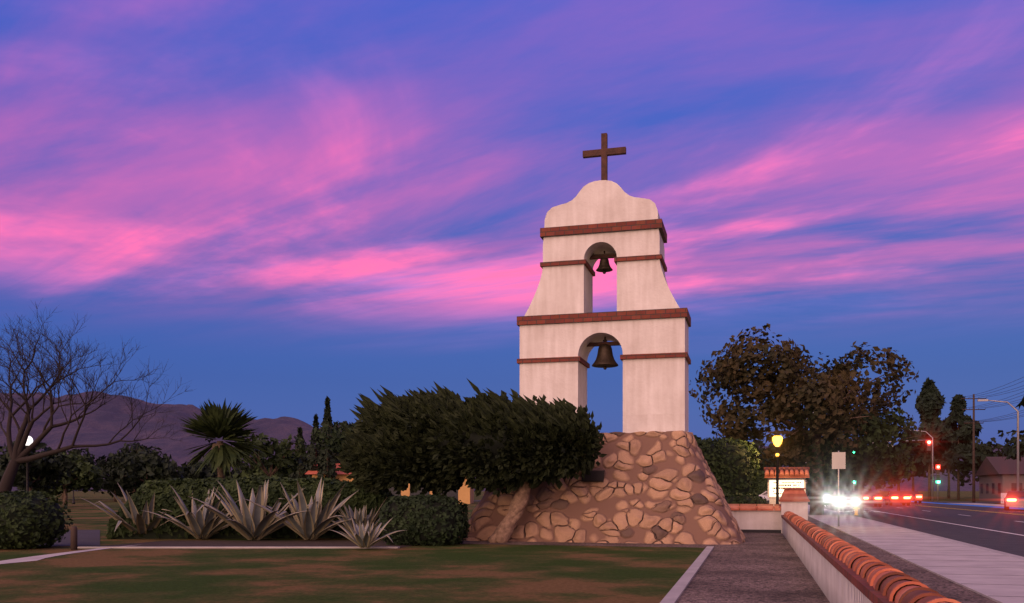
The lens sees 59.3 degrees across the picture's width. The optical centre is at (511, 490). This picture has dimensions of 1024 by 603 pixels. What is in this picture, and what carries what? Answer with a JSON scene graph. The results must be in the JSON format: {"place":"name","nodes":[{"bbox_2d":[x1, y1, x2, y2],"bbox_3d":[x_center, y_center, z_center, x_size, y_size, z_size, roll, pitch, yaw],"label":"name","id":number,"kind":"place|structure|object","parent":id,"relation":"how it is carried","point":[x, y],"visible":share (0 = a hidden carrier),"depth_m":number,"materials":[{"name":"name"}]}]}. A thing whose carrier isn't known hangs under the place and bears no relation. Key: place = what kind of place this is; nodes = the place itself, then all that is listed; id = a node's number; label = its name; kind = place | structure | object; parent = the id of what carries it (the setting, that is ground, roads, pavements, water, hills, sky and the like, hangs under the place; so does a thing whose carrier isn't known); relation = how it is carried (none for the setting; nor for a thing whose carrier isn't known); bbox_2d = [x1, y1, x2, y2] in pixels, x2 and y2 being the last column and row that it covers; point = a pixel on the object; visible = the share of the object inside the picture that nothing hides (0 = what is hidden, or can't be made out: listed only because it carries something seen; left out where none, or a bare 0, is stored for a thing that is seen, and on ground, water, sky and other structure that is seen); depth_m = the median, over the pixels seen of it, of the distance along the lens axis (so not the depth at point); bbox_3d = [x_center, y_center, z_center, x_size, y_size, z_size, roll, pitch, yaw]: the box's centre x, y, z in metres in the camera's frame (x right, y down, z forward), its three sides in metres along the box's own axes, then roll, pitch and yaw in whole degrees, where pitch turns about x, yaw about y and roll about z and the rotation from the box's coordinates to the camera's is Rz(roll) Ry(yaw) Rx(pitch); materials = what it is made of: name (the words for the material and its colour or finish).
{"place":"outdoors","nodes":[
{"label":"outdoors","id":0,"kind":"place"},
{"bbox_2d":[0,545,132,563],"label":"walk path","id":1,"kind":"structure","parent":0,"point":[31,558],"depth_m":17.62,"materials":[{"name":"concrete"}]},
{"bbox_2d":[0,391,1002,490],"bbox_3d":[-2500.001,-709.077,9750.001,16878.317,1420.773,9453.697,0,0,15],"label":"mountains","id":2,"kind":"structure","parent":0,"point":[102,424],"depth_m":8957.34,"materials":[{"name":"stone"}]},
{"bbox_2d":[0,491,1017,602],"bbox_3d":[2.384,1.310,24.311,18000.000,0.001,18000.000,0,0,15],"label":"ground","id":3,"kind":"structure","parent":0,"point":[480,573],"depth_m":14.47,"materials":[{"name":"green plant"}]},
{"bbox_2d":[25,445,28,490],"bbox_3d":[-22.750,-0.420,42.261,0.300,3.460,0.285,0,0,15],"label":"globe lamp post","id":4,"kind":"object","parent":3,"relation":"on","point":[27,476],"visible":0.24,"depth_m":42.22,"materials":[{"name":"black metal"}]},
{"bbox_2d":[26,436,32,444],"bbox_3d":[-22.750,-2.360,42.261,0.480,0.480,0.480,0,0,15],"label":"globe lamp","id":5,"kind":"object","parent":4,"relation":"on","point":[29,440],"visible":0.46,"depth_m":42.15,"materials":[{"name":"white"}]},
{"bbox_2d":[0,490,73,549],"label":"ball shrub","id":6,"kind":"object","parent":3,"relation":"on","point":[16,495],"depth_m":20.06,"materials":[{"name":"plant"}]},
{"bbox_2d":[0,441,77,492],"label":"tree leaves","id":7,"kind":"object","parent":3,"relation":"on","point":[51,469],"depth_m":66.26,"materials":[{"name":"plant"}]},
{"bbox_2d":[33,451,103,506],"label":"tree leaves","id":8,"kind":"object","parent":3,"relation":"on","point":[85,481],"depth_m":76.04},
{"bbox_2d":[39,530,99,545],"bbox_3d":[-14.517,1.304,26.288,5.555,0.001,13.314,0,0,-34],"label":"wall","id":9,"kind":"structure","parent":3,"relation":"on","point":[88,537],"depth_m":24.20,"materials":[{"name":"concrete"}]},
{"bbox_2d":[36,448,105,490],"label":"tree leaves","id":10,"kind":"object","parent":3,"relation":"on","point":[89,458],"visible":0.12,"depth_m":125.78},
{"bbox_2d":[70,526,76,549],"bbox_3d":[-9.725,1.045,19.983,0.129,0.530,0.129,0,0,-7],"label":"path bollard","id":11,"kind":"object","parent":3,"relation":"on","point":[73,537],"visible":1,"depth_m":19.93,"materials":[{"name":"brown wood"}]},
{"bbox_2d":[0,301,192,492],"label":"bare tree","id":12,"kind":"object","parent":3,"relation":"on","point":[18,452],"visible":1,"depth_m":34.67,"materials":[{"name":"black plant"}]},
{"bbox_2d":[88,452,138,501],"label":"tree leaves","id":13,"kind":"object","parent":3,"relation":"on","point":[109,485],"depth_m":108.79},
{"bbox_2d":[96,441,171,492],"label":"tree leaves","id":14,"kind":"object","parent":3,"relation":"on","point":[134,450],"depth_m":130.24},
{"bbox_2d":[110,449,183,492],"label":"tree leaves","id":15,"kind":"object","parent":3,"relation":"on","point":[155,465],"depth_m":110.04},
{"bbox_2d":[180,460,217,479],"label":"tree leaves","id":16,"kind":"object","parent":3,"relation":"on","point":[206,471],"depth_m":115.10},
{"bbox_2d":[181,460,240,477],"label":"tree leaves","id":17,"kind":"object","parent":3,"relation":"on","point":[232,472],"visible":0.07,"depth_m":134.71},
{"bbox_2d":[211,441,224,478],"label":"palm trunk","id":18,"kind":"object","parent":3,"relation":"on","point":[221,474],"visible":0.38,"depth_m":66.31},
{"bbox_2d":[179,397,270,475],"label":"palm fronds","id":19,"kind":"object","parent":18,"relation":"on","point":[214,421],"visible":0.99,"depth_m":65.49,"materials":[{"name":"plant"}]},
{"bbox_2d":[77,546,399,547],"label":"curb","id":20,"kind":"structure","parent":3,"relation":"on","point":[234,547],"depth_m":20.55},
{"bbox_2d":[105,475,393,538],"bbox_3d":[-6.976,0.448,25.606,8.281,1.824,2.133,0,0,-3],"label":"hedge","id":21,"kind":"object","parent":3,"relation":"on","point":[181,487],"depth_m":24.75,"materials":[{"name":"plant"}]},
{"bbox_2d":[108,540,411,547],"bbox_3d":[-5.837,1.306,22.230,8.183,0.001,3.091,0,0,0],"label":"planting bed","id":22,"kind":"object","parent":3,"relation":"on","point":[258,543],"depth_m":22.39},
{"bbox_2d":[82,484,195,534],"bbox_3d":[-9.955,0.505,24.855,3.078,1.593,3.304,0,0,15],"label":"agave","id":23,"kind":"object","parent":22,"relation":"on","point":[139,520],"visible":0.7,"depth_m":24.28,"materials":[{"name":"green plant"}]},
{"bbox_2d":[142,485,239,538],"bbox_3d":[-8.196,0.563,24.426,2.536,1.476,3.224,0,0,44],"label":"agave","id":24,"kind":"object","parent":22,"relation":"on","point":[205,524],"visible":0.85,"depth_m":24.05,"materials":[{"name":"green plant"}]},
{"bbox_2d":[188,479,318,539],"bbox_3d":[-6.495,0.490,23.831,3.548,1.629,3.995,0,0,15],"label":"agave","id":25,"kind":"object","parent":22,"relation":"on","point":[252,521],"visible":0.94,"depth_m":23.50,"materials":[{"name":"green plant"}]},
{"bbox_2d":[243,477,357,539],"bbox_3d":[-5.226,0.459,24.017,3.084,1.689,3.273,0,0,15],"label":"agave","id":26,"kind":"object","parent":22,"relation":"on","point":[313,521],"visible":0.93,"depth_m":23.51,"materials":[{"name":"green plant"}]},
{"bbox_2d":[378,494,470,545],"bbox_3d":[-2.167,0.702,22.099,2.263,1.292,1.758,0,0,15],"label":"dark shrub","id":27,"kind":"object","parent":22,"relation":"on","point":[427,516],"depth_m":21.46,"materials":[{"name":"plant"}]},
{"bbox_2d":[233,455,290,478],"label":"tree leaves","id":28,"kind":"object","parent":3,"relation":"on","point":[255,472],"depth_m":107.93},
{"bbox_2d":[249,444,298,476],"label":"tree","id":29,"kind":"object","parent":3,"relation":"on","point":[270,473],"visible":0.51,"depth_m":75.19,"materials":[{"name":"brown plant"}]},
{"bbox_2d":[231,431,308,474],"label":"feather tree leaves","id":30,"kind":"object","parent":29,"relation":"attached to","point":[280,450],"visible":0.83,"depth_m":75.05,"materials":[{"name":"green plant"}]},
{"bbox_2d":[291,427,307,478],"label":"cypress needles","id":31,"kind":"object","parent":3,"relation":"on","point":[302,470],"depth_m":96.85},
{"bbox_2d":[306,414,323,477],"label":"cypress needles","id":32,"kind":"object","parent":3,"relation":"on","point":[311,460],"depth_m":92.32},
{"bbox_2d":[317,396,337,479],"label":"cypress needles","id":33,"kind":"object","parent":3,"relation":"on","point":[323,455],"depth_m":89.77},
{"bbox_2d":[308,422,356,453],"bbox_3d":[-4.905,-0.751,35.810,6.081,4.136,5.647,0,0,15],"label":"umbrella tree","id":34,"kind":"object","parent":3,"relation":"on","point":[336,442],"depth_m":35.35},
{"bbox_2d":[328,422,341,463],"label":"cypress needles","id":35,"kind":"object","parent":3,"relation":"on","point":[333,455],"visible":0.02,"depth_m":95.52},
{"bbox_2d":[332,499,385,537],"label":"agave","id":36,"kind":"object","parent":3,"relation":"on","point":[362,516],"visible":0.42,"depth_m":23.74,"materials":[{"name":"green plant"}]},
{"bbox_2d":[332,514,403,547],"bbox_3d":[-3.224,0.904,20.205,1.504,0.759,1.445,0,0,29],"label":"agave","id":37,"kind":"object","parent":3,"relation":"on","point":[367,536],"visible":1,"depth_m":20.07,"materials":[{"name":"green plant"}]},
{"bbox_2d":[305,463,473,503],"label":"mission building","id":38,"kind":"structure","parent":3,"relation":"on","point":[464,494],"depth_m":91.15,"materials":[{"name":"orange paint"}]},
{"bbox_2d":[334,379,606,542],"bbox_3d":[-1.235,-0.715,22.927,7.126,4.268,3.135,0,0,15],"label":"juniper","id":39,"kind":"object","parent":3,"relation":"on","point":[373,441],"depth_m":22.28,"materials":[{"name":"plant"}]},
{"bbox_2d":[426,422,525,475],"bbox_3d":[-1.000,-1.190,23.251,4.197,1.646,2.436,0,0,15],"label":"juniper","id":40,"kind":"object","parent":39,"relation":"attached to","point":[476,438],"visible":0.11,"depth_m":22.10,"materials":[{"name":"green"}]},
{"bbox_2d":[460,540,715,547],"bbox_3d":[1.979,1.306,25.662,7.720,0.001,8.200,0,0,15],"label":"gravel base","id":41,"kind":"object","parent":3,"relation":"on","point":[596,544],"depth_m":21.97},
{"bbox_2d":[660,546,713,602],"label":"curb","id":42,"kind":"structure","parent":3,"relation":"on","point":[675,592],"depth_m":12.97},
{"bbox_2d":[695,436,759,494],"bbox_3d":[6.865,-0.284,32.001,3.875,3.285,2.676,0,0,15],"label":"tall hedge","id":43,"kind":"object","parent":3,"relation":"on","point":[750,450],"depth_m":30.81,"materials":[{"name":"plant"}]},
{"bbox_2d":[725,496,761,509],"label":"hedge","id":44,"kind":"object","parent":3,"relation":"on","point":[746,498],"visible":0.19,"depth_m":29.61,"materials":[{"name":"green"}]},
{"bbox_2d":[723,492,767,504],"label":"hedge leaves","id":45,"kind":"object","parent":3,"relation":"on","point":[741,495],"visible":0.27,"depth_m":29.60,"materials":[{"name":"green plant"}]},
{"bbox_2d":[759,491,768,499],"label":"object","id":46,"kind":"object","parent":3,"relation":"on","point":[765,493],"visible":0.04,"depth_m":107.17,"materials":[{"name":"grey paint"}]},
{"bbox_2d":[748,438,781,470],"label":"tree leaves","id":47,"kind":"object","parent":3,"relation":"on","point":[763,465],"depth_m":141.99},
{"bbox_2d":[747,424,788,466],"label":"tree leaves","id":48,"kind":"object","parent":3,"relation":"on","point":[770,446],"depth_m":167.14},
{"bbox_2d":[752,470,886,500],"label":"roadside hedge","id":49,"kind":"object","parent":3,"relation":"on","point":[763,488],"depth_m":116.20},
{"bbox_2d":[676,516,996,602],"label":"gravel strip","id":50,"kind":"object","parent":3,"relation":"on","point":[762,568],"visible":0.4,"depth_m":13.91,"materials":[{"name":"gravel"}]},
{"bbox_2d":[459,431,744,544],"bbox_3d":[2.575,-0.135,25.026,7.560,2.890,4.720,0,0,15],"label":"stone base","id":51,"kind":"object","parent":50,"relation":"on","point":[657,487],"visible":0.73,"depth_m":23.22,"materials":[{"name":"stone"}]},
{"bbox_2d":[581,470,604,481],"bbox_3d":[2.128,-0.390,23.628,0.580,0.300,0.258,0,0,15],"label":"plaque","id":52,"kind":"object","parent":51,"relation":"on","point":[596,476],"visible":0.77,"depth_m":23.55,"materials":[{"name":"brown metal"}]},
{"bbox_2d":[731,510,780,529],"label":"low wall","id":53,"kind":"structure","parent":50,"relation":"on","point":[758,520],"depth_m":28.16,"materials":[{"name":"paint"}]},
{"bbox_2d":[729,504,780,510],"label":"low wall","id":54,"kind":"structure","parent":53,"relation":"on","point":[763,507],"depth_m":28.21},
{"bbox_2d":[741,529,780,532],"bbox_3d":[6.800,1.260,28.563,3.330,0.100,0.380,0,0,15],"label":"dark wall base","id":55,"kind":"object","parent":50,"relation":"on","point":[760,531],"visible":0.21,"depth_m":28.10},
{"bbox_2d":[771,431,783,503],"bbox_3d":[9.168,-0.375,31.086,0.313,3.370,0.342,0,0,-33],"label":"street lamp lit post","id":56,"kind":"object","parent":50,"relation":"on","point":[777,473],"visible":0.56,"depth_m":31.05,"materials":[{"name":"black metal"}]},
{"bbox_2d":[772,436,781,455],"bbox_3d":[9.168,-1.540,31.086,0.330,0.720,0.314,0,0,15],"label":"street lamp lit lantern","id":57,"kind":"object","parent":56,"relation":"attached to","point":[777,440],"visible":1,"depth_m":30.97,"materials":[{"name":"yellow"}]},
{"bbox_2d":[781,502,807,532],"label":"pier wall","id":58,"kind":"structure","parent":50,"relation":"on","point":[799,509],"depth_m":27.68,"materials":[{"name":"paint"}]},
{"bbox_2d":[779,488,809,501],"bbox_3d":[8.795,0.115,28.070,0.900,0.430,0.900,0,0,15],"label":"pillar cap","id":59,"kind":"object","parent":58,"relation":"on","point":[793,495],"visible":1,"depth_m":27.72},
{"bbox_2d":[782,518,871,602],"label":"wall","id":60,"kind":"structure","parent":50,"relation":"on","point":[835,585],"depth_m":11.36,"materials":[{"name":"paint"}]},
{"bbox_2d":[781,515,903,602],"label":"wall tile edging","id":61,"kind":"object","parent":60,"relation":"on","point":[864,587],"depth_m":8.61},
{"bbox_2d":[784,511,960,602],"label":"wall roof tiles","id":62,"kind":"object","parent":61,"relation":"on","point":[913,590],"depth_m":7.17,"materials":[{"name":"ceramic"}]},
{"bbox_2d":[774,403,923,513],"bbox_3d":[18.754,-1.802,50.078,8.090,6.241,7.565,0,0,15],"label":"tree","id":63,"kind":"object","parent":3,"relation":"on","point":[881,431],"depth_m":49.13,"materials":[{"name":"plant"}]},
{"bbox_2d":[853,503,859,514],"bbox_3d":[18.526,0.965,48.430,0.340,0.690,0.310,0,0,15],"label":"fire hydrant","id":64,"kind":"object","parent":3,"relation":"on","point":[855,508],"visible":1,"depth_m":48.38,"materials":[{"name":"yellow"}]},
{"bbox_2d":[846,473,868,489],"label":"tree leaves","id":65,"kind":"object","parent":3,"relation":"on","point":[866,484],"visible":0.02,"depth_m":162.05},
{"bbox_2d":[806,439,938,500],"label":"traffic signal poles","id":66,"kind":"object","parent":3,"relation":"on","point":[875,447],"visible":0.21,"depth_m":113.46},
{"bbox_2d":[867,444,903,490],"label":"tree leaves","id":67,"kind":"object","parent":3,"relation":"on","point":[900,450],"depth_m":139.38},
{"bbox_2d":[863,442,925,490],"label":"tree leaves","id":68,"kind":"object","parent":3,"relation":"on","point":[921,470],"depth_m":140.06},
{"bbox_2d":[824,508,1023,559],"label":"kerb","id":69,"kind":"structure","parent":3,"relation":"on","point":[999,552],"depth_m":23.24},
{"bbox_2d":[910,436,944,490],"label":"tree leaves","id":70,"kind":"object","parent":3,"relation":"on","point":[926,468],"depth_m":151.56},
{"bbox_2d":[928,435,930,500],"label":"pine","id":71,"kind":"object","parent":3,"relation":"on","point":[929,482],"visible":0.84,"depth_m":121.51,"materials":[{"name":"brown plant"}]},
{"bbox_2d":[903,377,959,468],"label":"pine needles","id":72,"kind":"object","parent":71,"relation":"attached to","point":[930,402],"visible":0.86,"depth_m":120.45,"materials":[{"name":"green plant"}]},
{"bbox_2d":[904,437,1003,498],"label":"tree leaves","id":73,"kind":"object","parent":3,"relation":"on","point":[986,448],"depth_m":152.97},
{"bbox_2d":[957,424,959,499],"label":"pine","id":74,"kind":"object","parent":3,"relation":"on","point":[958,484],"visible":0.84,"depth_m":131.56,"materials":[{"name":"brown plant"}]},
{"bbox_2d":[923,394,991,472],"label":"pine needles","id":75,"kind":"object","parent":74,"relation":"on","point":[962,449],"visible":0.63,"depth_m":129.83,"materials":[{"name":"green plant"}]},
{"bbox_2d":[943,441,982,485],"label":"tree leaves","id":76,"kind":"object","parent":3,"relation":"on","point":[964,473],"visible":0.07,"depth_m":176.41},
{"bbox_2d":[975,456,1023,500],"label":"house","id":77,"kind":"structure","parent":3,"relation":"on","point":[997,476],"depth_m":115.01,"materials":[{"name":"grey"}]},
{"bbox_2d":[1001,493,1006,503],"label":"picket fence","id":78,"kind":"object","parent":3,"relation":"on","point":[1003,495],"visible":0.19,"depth_m":93.30,"materials":[{"name":"white"}]},
{"bbox_2d":[990,430,1019,456],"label":"tree leaves","id":79,"kind":"object","parent":3,"relation":"on","point":[1007,445],"depth_m":167.14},
{"bbox_2d":[1003,430,1023,456],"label":"tree leaves","id":80,"kind":"object","parent":3,"relation":"on","point":[1014,439],"visible":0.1,"depth_m":127.36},
{"bbox_2d":[0,0,1023,509],"label":"sky","id":81,"kind":"structure","parent":0,"point":[288,205],"materials":[{"name":"blue"}]},
{"bbox_2d":[520,180,688,432],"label":"bell tower","id":82,"kind":"structure","parent":0,"point":[655,394],"depth_m":24.25,"materials":[{"name":"paint"}]},
{"bbox_2d":[517,219,690,367],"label":"bell tower brick bands","id":83,"kind":"object","parent":82,"relation":"attached to","point":[611,315],"visible":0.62,"depth_m":24.27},
{"bbox_2d":[587,254,620,346],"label":"bell beams","id":84,"kind":"structure","parent":82,"relation":"attached to","point":[596,344],"depth_m":24.95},
{"bbox_2d":[592,251,615,273],"bbox_3d":[2.565,-6.457,24.988,0.467,0.870,0.597,0,0,-39],"label":"bell","id":85,"kind":"object","parent":82,"relation":"attached to","point":[604,267],"visible":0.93,"depth_m":24.89,"materials":[{"name":"brown metal"}]},
{"bbox_2d":[583,133,625,179],"bbox_3d":[2.565,-9.130,24.988,1.200,1.560,0.140,0,0,15],"label":"cross","id":86,"kind":"object","parent":82,"relation":"on","point":[604,152],"visible":0.88,"depth_m":24.92,"materials":[{"name":"brown wood"}]},
{"bbox_2d":[592,337,617,369],"bbox_3d":[2.584,-3.836,24.983,0.740,0.948,0.740,0,0,15],"label":"bell","id":87,"kind":"object","parent":82,"relation":"attached to","point":[605,360],"visible":1,"depth_m":24.80,"materials":[{"name":"brown metal"}]},
{"bbox_2d":[768,478,805,504],"bbox_3d":[10.305,0.410,33.784,1.360,1.800,0.240,0,0,15],"label":"sign frame","id":88,"kind":"object","parent":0,"point":[772,500],"visible":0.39,"depth_m":33.76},
{"bbox_2d":[769,480,803,496],"bbox_3d":[10.273,-0.100,33.665,1.240,0.620,0.004,0,0,15],"label":"sign board","id":89,"kind":"object","parent":88,"relation":"attached to","point":[771,490],"visible":0.57,"depth_m":33.71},
{"bbox_2d":[772,482,800,493],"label":"marquee sign letters","id":90,"kind":"object","parent":89,"relation":"attached to","point":[786,485],"visible":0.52,"depth_m":33.67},
{"bbox_2d":[764,467,809,477],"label":"tiled roof","id":91,"kind":"structure","parent":88,"relation":"on","point":[793,472],"depth_m":33.53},
{"bbox_2d":[853,440,939,483],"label":"traffic signal heads","id":92,"kind":"object","parent":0,"point":[936,465],"visible":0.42,"depth_m":113.31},
{"bbox_2d":[927,444,939,479],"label":"traffic light","id":93,"kind":"object","parent":92,"relation":"attached to","point":[938,472],"visible":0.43,"depth_m":113.30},
{"bbox_2d":[808,505,1023,602],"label":"sidewalk","id":94,"kind":"structure","parent":0,"point":[981,579],"depth_m":17.32,"materials":[{"name":"concrete"}]},
{"bbox_2d":[689,323,918,514],"bbox_3d":[15.573,-3.822,48.998,11.586,10.282,10.367,0,0,15],"label":"tree","id":95,"kind":"object","parent":94,"relation":"on","point":[824,390],"depth_m":46.81,"materials":[{"name":"plant"}]},
{"bbox_2d":[832,451,845,526],"bbox_3d":[11.710,-0.065,32.266,0.460,2.750,0.065,0,0,15],"label":"street sign","id":96,"kind":"object","parent":94,"relation":"on","point":[838,460],"depth_m":32.24,"materials":[{"name":"silver metal"}]},
{"bbox_2d":[824,500,1023,556],"bbox_3d":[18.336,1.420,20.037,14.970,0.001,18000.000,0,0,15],"label":"road","id":97,"kind":"structure","parent":0,"point":[1002,521],"depth_m":41.90,"materials":[{"name":"asphalt"}]},
{"bbox_2d":[808,491,829,504],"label":"car","id":98,"kind":"object","parent":97,"relation":"on","point":[826,499],"visible":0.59,"depth_m":89.43,"materials":[{"name":"grey paint"}]},
{"bbox_2d":[830,491,857,509],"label":"car","id":99,"kind":"object","parent":97,"relation":"on","point":[848,498],"visible":0.69,"depth_m":65.67,"materials":[{"name":"grey paint"}]},
{"bbox_2d":[864,491,881,506],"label":"car","id":100,"kind":"object","parent":97,"relation":"on","point":[873,497],"visible":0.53,"depth_m":80.42,"materials":[{"name":"red paint"}]},
{"bbox_2d":[884,491,910,505],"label":"car","id":101,"kind":"object","parent":97,"relation":"on","point":[902,497],"visible":0.98,"depth_m":87.74,"materials":[{"name":"red paint"}]},
{"bbox_2d":[906,491,921,503],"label":"car","id":102,"kind":"object","parent":97,"relation":"on","point":[916,496],"visible":0.53,"depth_m":101.83,"materials":[{"name":"red paint"}]},
{"bbox_2d":[849,514,1021,556],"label":"pavement gutter","id":103,"kind":"object","parent":97,"relation":"on","point":[951,539],"depth_m":25.49,"materials":[{"name":"concrete"}]},
{"bbox_2d":[865,507,1023,535],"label":"white lane marking","id":104,"kind":"object","parent":97,"relation":"on","point":[956,524],"visible":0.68,"depth_m":39.10,"materials":[{"name":"white paint"}]},
{"bbox_2d":[915,505,1023,514],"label":"road marking","id":105,"kind":"object","parent":97,"relation":"on","point":[972,510],"visible":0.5,"depth_m":65.17,"materials":[{"name":"yellow paint"}]},
{"bbox_2d":[1004,491,1023,509],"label":"car","id":106,"kind":"object","parent":97,"relation":"on","point":[1013,498],"visible":1,"depth_m":65.12,"materials":[{"name":"red paint"}]},
{"bbox_2d":[924,501,1000,502],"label":"curb","id":107,"kind":"structure","parent":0,"point":[960,502],"depth_m":99.79,"materials":[{"name":"concrete"}]},
{"bbox_2d":[961,394,985,502],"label":"utility pole","id":108,"kind":"object","parent":107,"relation":"on","point":[973,466],"visible":0.94,"depth_m":99.20,"materials":[{"name":"brown wood"}]},
{"bbox_2d":[961,377,1023,421],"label":"power lines","id":109,"kind":"object","parent":108,"relation":"attached to","point":[999,402],"visible":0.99,"depth_m":88.67,"materials":[{"name":"black metal"}]},
{"bbox_2d":[954,503,1023,507],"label":"sidewalk","id":110,"kind":"structure","parent":0,"point":[984,504],"depth_m":86.00,"materials":[{"name":"concrete"}]},
{"bbox_2d":[914,399,1019,500],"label":"cobra street lights","id":111,"kind":"object","parent":110,"relation":"on","point":[1018,482],"visible":0.71,"depth_m":75.62,"materials":[{"name":"silver metal"}]},
{"bbox_2d":[1002,396,1023,461],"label":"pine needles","id":112,"kind":"object","parent":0,"point":[1010,452],"visible":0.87,"depth_m":84.94,"materials":[{"name":"green plant"}]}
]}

